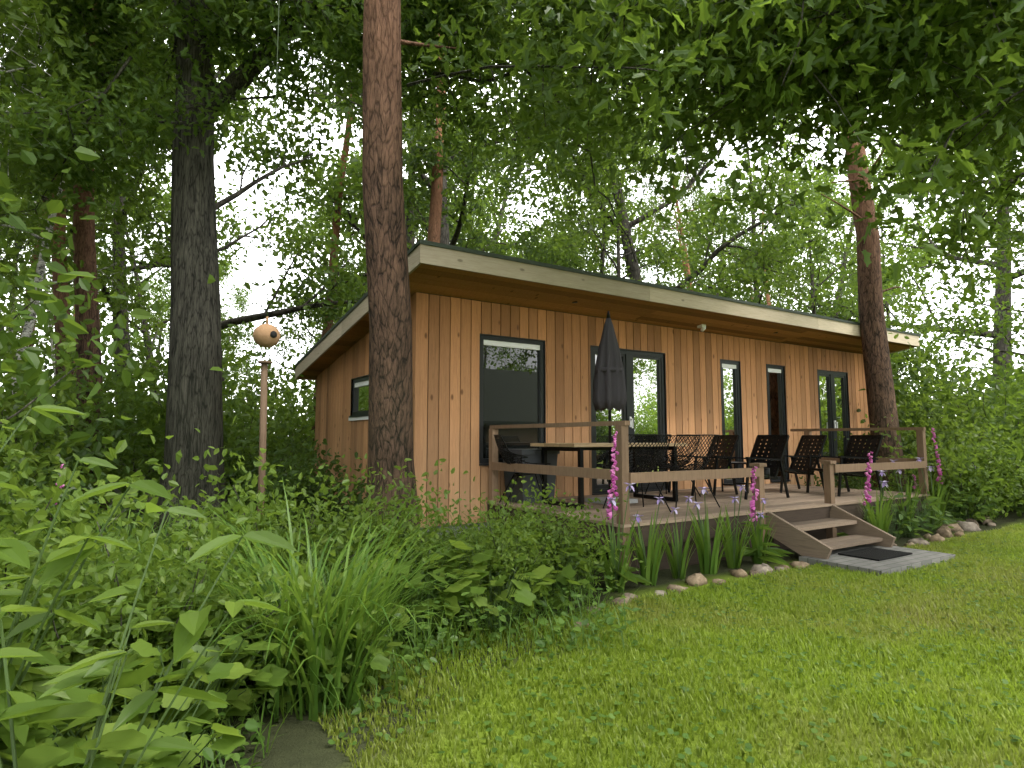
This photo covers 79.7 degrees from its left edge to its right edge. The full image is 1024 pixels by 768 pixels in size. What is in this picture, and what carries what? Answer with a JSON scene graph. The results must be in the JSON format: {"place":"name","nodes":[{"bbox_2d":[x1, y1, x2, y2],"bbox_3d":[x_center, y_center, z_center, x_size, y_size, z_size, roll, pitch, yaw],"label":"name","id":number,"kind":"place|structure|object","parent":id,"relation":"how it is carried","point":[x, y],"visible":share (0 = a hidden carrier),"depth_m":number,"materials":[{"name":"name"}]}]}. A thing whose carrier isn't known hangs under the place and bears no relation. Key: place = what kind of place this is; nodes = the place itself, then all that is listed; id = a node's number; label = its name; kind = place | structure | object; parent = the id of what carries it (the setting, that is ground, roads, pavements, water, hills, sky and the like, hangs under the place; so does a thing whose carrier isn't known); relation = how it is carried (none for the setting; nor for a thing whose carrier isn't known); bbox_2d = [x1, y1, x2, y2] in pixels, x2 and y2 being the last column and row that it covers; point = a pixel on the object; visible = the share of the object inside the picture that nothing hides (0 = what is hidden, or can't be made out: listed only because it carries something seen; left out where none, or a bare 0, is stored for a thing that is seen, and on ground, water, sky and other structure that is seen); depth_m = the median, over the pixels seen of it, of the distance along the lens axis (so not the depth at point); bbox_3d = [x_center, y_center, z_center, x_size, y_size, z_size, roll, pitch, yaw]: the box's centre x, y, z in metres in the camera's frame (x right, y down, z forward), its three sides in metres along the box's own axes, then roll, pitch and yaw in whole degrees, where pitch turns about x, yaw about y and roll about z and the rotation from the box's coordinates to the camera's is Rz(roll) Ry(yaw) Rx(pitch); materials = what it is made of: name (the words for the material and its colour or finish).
{"place":"outdoors","nodes":[
{"label":"outdoors","id":0,"kind":"place"},
{"bbox_2d":[0,0,1023,308],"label":"canopy branches","id":1,"kind":"object","parent":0,"point":[846,68],"visible":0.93,"depth_m":6.11,"materials":[{"name":"green plant"}]},
{"bbox_2d":[0,16,1023,438],"label":"sky","id":2,"kind":"structure","parent":0,"point":[250,270],"materials":[{"name":"white"}]},
{"bbox_2d":[63,455,1023,767],"bbox_3d":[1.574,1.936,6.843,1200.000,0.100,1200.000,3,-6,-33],"label":"ground","id":3,"kind":"structure","parent":0,"point":[297,743],"depth_m":2.94,"materials":[{"name":"green plant"}]},
{"bbox_2d":[0,15,81,432],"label":"tree","id":4,"kind":"object","parent":3,"relation":"on","point":[59,324],"depth_m":17.00,"materials":[{"name":"brown plant"}]},
{"bbox_2d":[0,360,102,517],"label":"plant","id":5,"kind":"object","parent":3,"relation":"on","point":[46,455],"visible":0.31,"depth_m":6.33,"materials":[{"name":"green plant"}]},
{"bbox_2d":[0,0,138,215],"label":"tree","id":6,"kind":"object","parent":3,"relation":"on","point":[48,26],"visible":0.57,"depth_m":8.26,"materials":[{"name":"green plant"}]},
{"bbox_2d":[0,342,153,520],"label":"plant","id":7,"kind":"object","parent":3,"relation":"on","point":[97,425],"visible":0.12,"depth_m":7.89,"materials":[{"name":"green plant"}]},
{"bbox_2d":[0,71,159,496],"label":"plant","id":8,"kind":"object","parent":3,"relation":"on","point":[57,206],"visible":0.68,"depth_m":6.22,"materials":[{"name":"green plant"}]},
{"bbox_2d":[11,687,148,767],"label":"plant","id":9,"kind":"object","parent":3,"relation":"on","point":[76,694],"visible":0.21,"depth_m":2.10,"materials":[{"name":"green plant"}]},
{"bbox_2d":[0,451,164,565],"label":"plant","id":10,"kind":"object","parent":3,"relation":"on","point":[73,488],"visible":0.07,"depth_m":5.17,"materials":[{"name":"green plant"}]},
{"bbox_2d":[0,255,167,512],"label":"plant","id":11,"kind":"object","parent":3,"relation":"on","point":[105,413],"visible":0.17,"depth_m":9.92,"materials":[{"name":"green plant"}]},
{"bbox_2d":[0,453,172,767],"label":"plant","id":12,"kind":"object","parent":3,"relation":"on","point":[25,677],"visible":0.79,"depth_m":1.86,"materials":[{"name":"green plant"}]},
{"bbox_2d":[0,1,175,410],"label":"tree","id":13,"kind":"object","parent":3,"relation":"on","point":[28,327],"visible":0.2,"depth_m":12.65,"materials":[{"name":"green plant"}]},
{"bbox_2d":[73,9,109,513],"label":"tree","id":14,"kind":"object","parent":3,"relation":"on","point":[84,244],"visible":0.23,"depth_m":10.92,"materials":[{"name":"brown plant"}]},
{"bbox_2d":[35,645,157,750],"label":"plant","id":15,"kind":"object","parent":3,"relation":"on","point":[136,662],"visible":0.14,"depth_m":2.38,"materials":[{"name":"green plant"}]},
{"bbox_2d":[0,195,225,530],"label":"plant","id":16,"kind":"object","parent":3,"relation":"on","point":[34,363],"visible":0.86,"depth_m":4.71,"materials":[{"name":"green plant"}]},
{"bbox_2d":[0,414,236,647],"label":"plant","id":17,"kind":"object","parent":3,"relation":"on","point":[19,517],"visible":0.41,"depth_m":3.46,"materials":[{"name":"green plant"}]},
{"bbox_2d":[0,662,251,767],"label":"plant","id":18,"kind":"object","parent":3,"relation":"on","point":[199,716],"visible":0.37,"depth_m":2.08,"materials":[{"name":"green plant"}]},
{"bbox_2d":[33,644,233,767],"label":"plant","id":19,"kind":"object","parent":3,"relation":"on","point":[218,669],"visible":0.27,"depth_m":2.28,"materials":[{"name":"green plant"}]},
{"bbox_2d":[0,502,297,767],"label":"plant","id":20,"kind":"object","parent":3,"relation":"on","point":[190,627],"visible":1,"depth_m":1.45,"materials":[{"name":"green plant"}]},
{"bbox_2d":[45,176,253,423],"bbox_3d":[-21.069,-3.770,34.647,12.136,16.724,10.261,-5,-7,44],"label":"tree","id":21,"kind":"object","parent":3,"relation":"on","point":[166,284],"visible":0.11,"depth_m":34.51,"materials":[{"name":"green plant"}]},
{"bbox_2d":[4,249,307,489],"bbox_3d":[-10.068,-0.212,16.721,7.558,7.023,7.718,-5,-7,42],"label":"plant","id":22,"kind":"object","parent":3,"relation":"on","point":[161,385],"visible":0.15,"depth_m":15.99,"materials":[{"name":"green plant"}]},
{"bbox_2d":[0,17,322,471],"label":"tree","id":23,"kind":"object","parent":3,"relation":"on","point":[227,244],"visible":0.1,"depth_m":24.30,"materials":[{"name":"green plant"}]},
{"bbox_2d":[64,617,262,764],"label":"plant","id":24,"kind":"object","parent":3,"relation":"on","point":[232,695],"visible":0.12,"depth_m":2.61,"materials":[{"name":"green plant"}]},
{"bbox_2d":[68,654,299,767],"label":"plant","id":25,"kind":"object","parent":3,"relation":"on","point":[251,724],"visible":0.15,"depth_m":2.52,"materials":[{"name":"green plant"}]},
{"bbox_2d":[53,239,315,511],"bbox_3d":[-5.742,0.281,11.595,5.188,4.821,5.297,-1,-5,12],"label":"plant","id":26,"kind":"object","parent":3,"relation":"on","point":[235,432],"visible":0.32,"depth_m":10.95,"materials":[{"name":"green plant"}]},
{"bbox_2d":[73,605,300,752],"bbox_3d":[-1.406,1.311,2.711,0.896,0.514,0.898,-5,-7,45],"label":"plant","id":27,"kind":"object","parent":3,"relation":"on","point":[144,648],"visible":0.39,"depth_m":2.60,"materials":[{"name":"green plant"}]},
{"bbox_2d":[0,468,394,724],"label":"plant","id":28,"kind":"object","parent":3,"relation":"on","point":[107,616],"visible":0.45,"depth_m":2.79,"materials":[{"name":"green plant"}]},
{"bbox_2d":[2,2,408,411],"bbox_3d":[-8.401,-5.831,16.280,13.356,17.560,10.126,-3,-6,27],"label":"tree","id":29,"kind":"object","parent":3,"relation":"on","point":[261,139],"visible":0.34,"depth_m":17.24,"materials":[{"name":"green plant"}]},
{"bbox_2d":[152,0,316,536],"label":"trunk","id":30,"kind":"object","parent":3,"relation":"on","point":[194,392],"visible":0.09,"depth_m":8.92,"materials":[{"name":"grey plant"}]},
{"bbox_2d":[253,0,280,347],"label":"birdhouse","id":31,"kind":"object","parent":30,"relation":"hanging from","point":[266,335],"visible":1,"depth_m":5.51,"materials":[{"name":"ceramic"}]},
{"bbox_2d":[256,360,276,530],"bbox_3d":[-2.235,0.802,5.501,0.119,2.020,0.169,-1,-5,12],"label":"garden pole","id":32,"kind":"object","parent":3,"relation":"on","point":[263,408],"visible":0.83,"depth_m":5.50,"materials":[{"name":"brown wood"}]},
{"bbox_2d":[121,446,447,606],"bbox_3d":[-1.737,1.241,4.514,2.002,1.584,1.795,4,-6,-38],"label":"plant","id":33,"kind":"object","parent":3,"relation":"on","point":[259,517],"visible":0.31,"depth_m":4.27,"materials":[{"name":"green plant"}]},
{"bbox_2d":[223,420,345,512],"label":"plant","id":34,"kind":"object","parent":3,"relation":"on","point":[246,465],"visible":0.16,"depth_m":9.76,"materials":[{"name":"green plant"}]},
{"bbox_2d":[98,494,476,722],"bbox_3d":[-1.055,1.087,3.129,1.804,1.030,1.868,3,-6,-34],"label":"plant","id":35,"kind":"object","parent":3,"relation":"on","point":[310,636],"visible":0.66,"depth_m":2.93,"materials":[{"name":"green plant"}]},
{"bbox_2d":[213,428,366,539],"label":"plant","id":36,"kind":"object","parent":3,"relation":"on","point":[293,480],"visible":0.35,"depth_m":7.85,"materials":[{"name":"green plant"}]},
{"bbox_2d":[221,206,364,388],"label":"tree","id":37,"kind":"object","parent":3,"relation":"on","point":[298,334],"visible":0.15,"depth_m":33.43,"materials":[{"name":"green plant"}]},
{"bbox_2d":[155,518,435,684],"bbox_3d":[-1.175,1.199,3.401,1.500,0.856,1.554,3,-6,-34],"label":"plant","id":38,"kind":"object","parent":3,"relation":"on","point":[317,609],"visible":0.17,"depth_m":3.27,"materials":[{"name":"green plant"}]},
{"bbox_2d":[138,478,504,701],"bbox_3d":[-1.005,1.082,3.400,1.933,1.089,1.798,-5,-7,43],"label":"plant","id":39,"kind":"object","parent":3,"relation":"on","point":[294,607],"visible":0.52,"depth_m":3.14,"materials":[{"name":"green plant"}]},
{"bbox_2d":[279,634,402,703],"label":"plant","id":40,"kind":"object","parent":3,"relation":"on","point":[380,661],"visible":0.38,"depth_m":3.00,"materials":[{"name":"green plant"}]},
{"bbox_2d":[223,580,518,729],"bbox_3d":[-1.087,1.475,3.837,1.992,0.434,1.855,-2,-6,26],"label":"plant","id":41,"kind":"object","parent":3,"relation":"on","point":[359,705],"visible":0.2,"depth_m":3.39,"materials":[{"name":"green plant"}]},
{"bbox_2d":[268,458,474,598],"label":"plant","id":42,"kind":"object","parent":3,"relation":"on","point":[431,536],"visible":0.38,"depth_m":4.76,"materials":[{"name":"green plant"}]},
{"bbox_2d":[341,559,472,636],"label":"plant","id":43,"kind":"object","parent":3,"relation":"on","point":[452,609],"visible":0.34,"depth_m":3.97,"materials":[{"name":"green plant"}]},
{"bbox_2d":[362,0,455,535],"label":"pine","id":44,"kind":"object","parent":3,"relation":"on","point":[390,427],"visible":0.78,"depth_m":5.92,"materials":[{"name":"brown plant"}]},
{"bbox_2d":[268,24,558,344],"bbox_3d":[-4.020,-7.484,26.949,13.190,22.874,17.397,0,-5,-3],"label":"tree","id":45,"kind":"object","parent":3,"relation":"on","point":[348,183],"visible":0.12,"depth_m":23.12,"materials":[{"name":"green plant"}]},
{"bbox_2d":[337,536,490,619],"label":"plant","id":46,"kind":"object","parent":3,"relation":"on","point":[477,576],"visible":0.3,"depth_m":4.11,"materials":[{"name":"green plant"}]},
{"bbox_2d":[347,539,488,632],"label":"plant","id":47,"kind":"object","parent":3,"relation":"on","point":[464,581],"visible":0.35,"depth_m":4.18,"materials":[{"name":"green plant"}]},
{"bbox_2d":[343,3,528,242],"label":"tree","id":48,"kind":"object","parent":3,"relation":"on","point":[434,225],"visible":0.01,"depth_m":16.08,"materials":[{"name":"brown plant"}]},
{"bbox_2d":[250,9,627,334],"bbox_3d":[-1.385,-6.006,20.075,13.192,18.631,13.433,-4,-7,39],"label":"tree","id":49,"kind":"object","parent":3,"relation":"on","point":[413,160],"visible":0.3,"depth_m":18.66,"materials":[{"name":"green plant"}]},
{"bbox_2d":[305,621,660,767],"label":"lawn","id":50,"kind":"structure","parent":3,"relation":"on","point":[472,682],"depth_m":3.03,"materials":[{"name":"green plant"}]},
{"bbox_2d":[423,529,559,615],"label":"plant","id":51,"kind":"object","parent":3,"relation":"on","point":[542,571],"visible":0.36,"depth_m":4.39,"materials":[{"name":"green plant"}]},
{"bbox_2d":[405,490,578,614],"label":"plant","id":52,"kind":"object","parent":3,"relation":"on","point":[506,550],"visible":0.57,"depth_m":4.65,"materials":[{"name":"green plant"}]},
{"bbox_2d":[431,564,552,633],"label":"plant","id":53,"kind":"object","parent":3,"relation":"on","point":[525,595],"visible":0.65,"depth_m":4.05,"materials":[{"name":"green plant"}]},
{"bbox_2d":[415,85,588,262],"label":"tree","id":54,"kind":"object","parent":3,"relation":"on","point":[505,249],"visible":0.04,"depth_m":33.68,"materials":[{"name":"green plant"}]},
{"bbox_2d":[384,560,655,657],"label":"plant","id":55,"kind":"object","parent":3,"relation":"on","point":[558,618],"visible":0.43,"depth_m":3.99,"materials":[{"name":"green plant"}]},
{"bbox_2d":[514,539,596,608],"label":"plant","id":56,"kind":"object","parent":3,"relation":"on","point":[566,575],"visible":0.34,"depth_m":4.67,"materials":[{"name":"green plant"}]},
{"bbox_2d":[480,476,645,595],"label":"plant","id":57,"kind":"object","parent":3,"relation":"on","point":[571,522],"visible":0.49,"depth_m":5.23,"materials":[{"name":"green plant"}]},
{"bbox_2d":[524,131,688,286],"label":"tree","id":58,"kind":"object","parent":3,"relation":"on","point":[603,253],"visible":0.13,"depth_m":25.96,"materials":[{"name":"green plant"}]},
{"bbox_2d":[294,239,919,538],"bbox_3d":[2.288,0.311,12.190,11.536,4.187,5.686,3,-6,-33],"label":"cabin","id":59,"kind":"object","parent":3,"relation":"on","point":[498,339],"visible":0.69,"depth_m":9.12,"materials":[{"name":"brown wood"}]},
{"bbox_2d":[580,483,645,592],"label":"plant","id":60,"kind":"object","parent":3,"relation":"on","point":[613,561],"visible":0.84,"depth_m":5.33,"materials":[{"name":"green plant"}]},
{"bbox_2d":[587,431,651,587],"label":"plant","id":61,"kind":"object","parent":3,"relation":"on","point":[632,577],"visible":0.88,"depth_m":5.58,"materials":[{"name":"pink plant"}]},
{"bbox_2d":[515,105,768,298],"bbox_3d":[3.165,-2.704,18.263,8.459,11.600,7.614,0,-5,5],"label":"tree","id":62,"kind":"object","parent":3,"relation":"on","point":[565,217],"visible":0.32,"depth_m":17.67,"materials":[{"name":"green plant"}]},
{"bbox_2d":[625,497,675,585],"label":"plant","id":63,"kind":"object","parent":3,"relation":"on","point":[651,563],"visible":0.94,"depth_m":5.58,"materials":[{"name":"green plant"}]},
{"bbox_2d":[464,2,852,305],"bbox_3d":[3.551,-6.249,21.858,11.937,19.456,14.118,1,-5,-13],"label":"tree","id":64,"kind":"object","parent":3,"relation":"on","point":[629,223],"visible":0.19,"depth_m":19.52,"materials":[{"name":"green plant"}]},
{"bbox_2d":[505,592,828,701],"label":"lawn","id":65,"kind":"structure","parent":3,"relation":"on","point":[648,633],"depth_m":3.89,"materials":[{"name":"green plant"}]},
{"bbox_2d":[652,496,700,578],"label":"plant","id":66,"kind":"object","parent":3,"relation":"on","point":[677,563],"visible":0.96,"depth_m":5.83,"materials":[{"name":"green plant"}]},
{"bbox_2d":[620,140,742,286],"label":"tree","id":67,"kind":"object","parent":3,"relation":"on","point":[646,183],"visible":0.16,"depth_m":31.36,"materials":[{"name":"green plant"}]},
{"bbox_2d":[486,421,929,573],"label":"deck","id":68,"kind":"structure","parent":3,"relation":"on","point":[814,521],"depth_m":7.17,"materials":[{"name":"brown wood"}]},
{"bbox_2d":[503,449,559,503],"bbox_3d":[0.242,1.198,8.063,0.600,0.680,0.545,3,-6,-33],"label":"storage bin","id":69,"kind":"object","parent":68,"relation":"on","point":[534,455],"visible":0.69,"depth_m":7.87,"materials":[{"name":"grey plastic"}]},
{"bbox_2d":[530,443,686,508],"bbox_3d":[1.276,1.146,7.938,1.900,0.760,0.896,3,-6,-33],"label":"dining table","id":70,"kind":"object","parent":68,"relation":"on","point":[580,448],"visible":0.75,"depth_m":7.71,"materials":[{"name":"black metal"}]},
{"bbox_2d":[585,311,637,504],"bbox_3d":[1.276,0.280,8.015,0.480,2.500,0.480,3,-6,-33],"label":"umbrella","id":71,"kind":"object","parent":68,"relation":"on","point":[609,388],"visible":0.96,"depth_m":7.95,"materials":[{"name":"fabric"}]},
{"bbox_2d":[601,434,671,511],"bbox_3d":[1.432,1.013,7.027,0.612,0.870,0.674,2,-5,-19],"label":"wire chair","id":72,"kind":"object","parent":68,"relation":"on","point":[654,465],"visible":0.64,"depth_m":6.85,"materials":[{"name":"black metal"}]},
{"bbox_2d":[655,434,719,507],"bbox_3d":[2.159,1.059,7.543,0.612,0.870,0.674,1,-5,-11],"label":"wire chair","id":73,"kind":"object","parent":68,"relation":"on","point":[701,465],"visible":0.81,"depth_m":7.35,"materials":[{"name":"black metal"}]},
{"bbox_2d":[668,435,739,495],"bbox_3d":[2.894,1.209,9.261,0.868,0.877,0.665,2,-5,-18],"label":"lounge chair","id":74,"kind":"object","parent":68,"relation":"on","point":[725,450],"visible":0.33,"depth_m":9.27,"materials":[{"name":"black metal"}]},
{"bbox_2d":[713,435,789,499],"bbox_3d":[3.413,1.162,8.737,0.868,0.877,0.665,2,-6,-23],"label":"lounge chair","id":75,"kind":"object","parent":68,"relation":"on","point":[774,440],"visible":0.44,"depth_m":8.78,"materials":[{"name":"black metal"}]},
{"bbox_2d":[762,435,826,492],"bbox_3d":[4.434,1.250,9.726,0.868,0.877,0.665,1,-5,-11],"label":"lounge chair","id":76,"kind":"object","parent":68,"relation":"on","point":[800,462],"visible":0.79,"depth_m":9.73,"materials":[{"name":"black metal"}]},
{"bbox_2d":[806,435,882,495],"bbox_3d":[4.975,1.200,9.166,0.868,0.877,0.665,1,-5,-15],"label":"lounge chair","id":77,"kind":"object","parent":68,"relation":"on","point":[871,441],"visible":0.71,"depth_m":9.23,"materials":[{"name":"black metal"}]},
{"bbox_2d":[688,487,745,574],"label":"plant","id":78,"kind":"object","parent":3,"relation":"on","point":[708,563],"visible":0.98,"depth_m":6.01,"materials":[{"name":"green plant"}]},
{"bbox_2d":[707,485,756,568],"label":"plant","id":79,"kind":"object","parent":3,"relation":"on","point":[732,551],"visible":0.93,"depth_m":6.29,"materials":[{"name":"green plant"}]},
{"bbox_2d":[720,466,792,566],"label":"plant","id":80,"kind":"object","parent":3,"relation":"on","point":[770,552],"visible":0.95,"depth_m":6.50,"materials":[{"name":"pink plant"}]},
{"bbox_2d":[574,516,995,627],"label":"border stones","id":81,"kind":"object","parent":3,"relation":"on","point":[943,532],"visible":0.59,"depth_m":6.23,"materials":[{"name":"beige stone"}]},
{"bbox_2d":[669,98,913,355],"bbox_3d":[8.865,-4.423,22.684,8.036,15.914,9.418,3,-6,-33],"label":"tree","id":82,"kind":"object","parent":3,"relation":"on","point":[734,216],"visible":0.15,"depth_m":21.00,"materials":[{"name":"green plant"}]},
{"bbox_2d":[715,126,988,389],"bbox_3d":[8.180,-2.126,16.816,7.401,10.150,6.662,-4,-6,35],"label":"tree","id":83,"kind":"object","parent":3,"relation":"on","point":[770,242],"visible":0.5,"depth_m":16.56,"materials":[{"name":"green plant"}]},
{"bbox_2d":[759,134,951,317],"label":"tree","id":84,"kind":"object","parent":3,"relation":"on","point":[907,264],"visible":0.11,"depth_m":38.18,"materials":[{"name":"green plant"}]},
{"bbox_2d":[821,121,907,491],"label":"pine","id":85,"kind":"object","parent":3,"relation":"on","point":[881,398],"visible":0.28,"depth_m":11.52,"materials":[{"name":"brown plant"}]},
{"bbox_2d":[799,544,955,575],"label":"paving slab","id":86,"kind":"structure","parent":3,"relation":"on","point":[870,558],"depth_m":6.46,"materials":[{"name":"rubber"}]},
{"bbox_2d":[778,54,1023,396],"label":"tree","id":87,"kind":"object","parent":3,"relation":"on","point":[1001,345],"visible":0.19,"depth_m":19.68,"materials":[{"name":"green plant"}]},
{"bbox_2d":[841,270,976,441],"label":"plant","id":88,"kind":"object","parent":3,"relation":"on","point":[925,386],"visible":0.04,"depth_m":14.25,"materials":[{"name":"green plant"}]},
{"bbox_2d":[861,406,1023,520],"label":"plant","id":89,"kind":"object","parent":3,"relation":"on","point":[954,462],"visible":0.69,"depth_m":9.49,"materials":[{"name":"green plant"}]},
{"bbox_2d":[886,286,1023,516],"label":"plant","id":90,"kind":"object","parent":3,"relation":"on","point":[1018,418],"visible":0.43,"depth_m":11.26,"materials":[{"name":"green plant"}]},
{"bbox_2d":[890,263,1023,453],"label":"plant","id":91,"kind":"object","parent":3,"relation":"on","point":[955,307],"visible":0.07,"depth_m":13.54,"materials":[{"name":"green plant"}]},
{"bbox_2d":[895,370,1022,500],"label":"plant","id":92,"kind":"object","parent":3,"relation":"on","point":[916,403],"visible":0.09,"depth_m":12.82,"materials":[{"name":"green plant"}]},
{"bbox_2d":[896,390,1023,515],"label":"plant","id":93,"kind":"object","parent":3,"relation":"on","point":[969,429],"visible":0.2,"depth_m":10.59,"materials":[{"name":"green plant"}]},
{"bbox_2d":[904,160,1023,404],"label":"tree","id":94,"kind":"object","parent":3,"relation":"on","point":[984,316],"visible":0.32,"depth_m":14.92,"materials":[{"name":"green plant"}]},
{"bbox_2d":[424,695,802,767],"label":"lawn","id":95,"kind":"structure","parent":0,"point":[653,711],"depth_m":2.60,"materials":[{"name":"green plant"}]},
{"bbox_2d":[653,570,938,646],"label":"lawn","id":96,"kind":"structure","parent":0,"point":[799,602],"depth_m":4.77,"materials":[{"name":"green plant"}]},
{"bbox_2d":[660,641,1023,767],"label":"lawn","id":97,"kind":"structure","parent":0,"point":[915,725],"depth_m":2.91,"materials":[{"name":"green plant"}]},
{"bbox_2d":[766,562,1016,610],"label":"lawn","id":98,"kind":"structure","parent":0,"point":[872,582],"depth_m":5.50,"materials":[{"name":"green plant"}]},
{"bbox_2d":[832,607,1023,703],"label":"lawn","id":99,"kind":"structure","parent":0,"point":[881,642],"depth_m":3.81,"materials":[{"name":"green plant"}]},
{"bbox_2d":[903,543,1023,585],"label":"lawn","id":100,"kind":"structure","parent":0,"point":[1006,569],"depth_m":6.30,"materials":[{"name":"green plant"}]},
{"bbox_2d":[928,532,1023,558],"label":"lawn","id":101,"kind":"structure","parent":0,"point":[997,545],"depth_m":7.49,"materials":[{"name":"green plant"}]},
{"bbox_2d":[944,582,1023,626],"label":"lawn","id":102,"kind":"structure","parent":0,"point":[979,607],"depth_m":4.75,"materials":[{"name":"green plant"}]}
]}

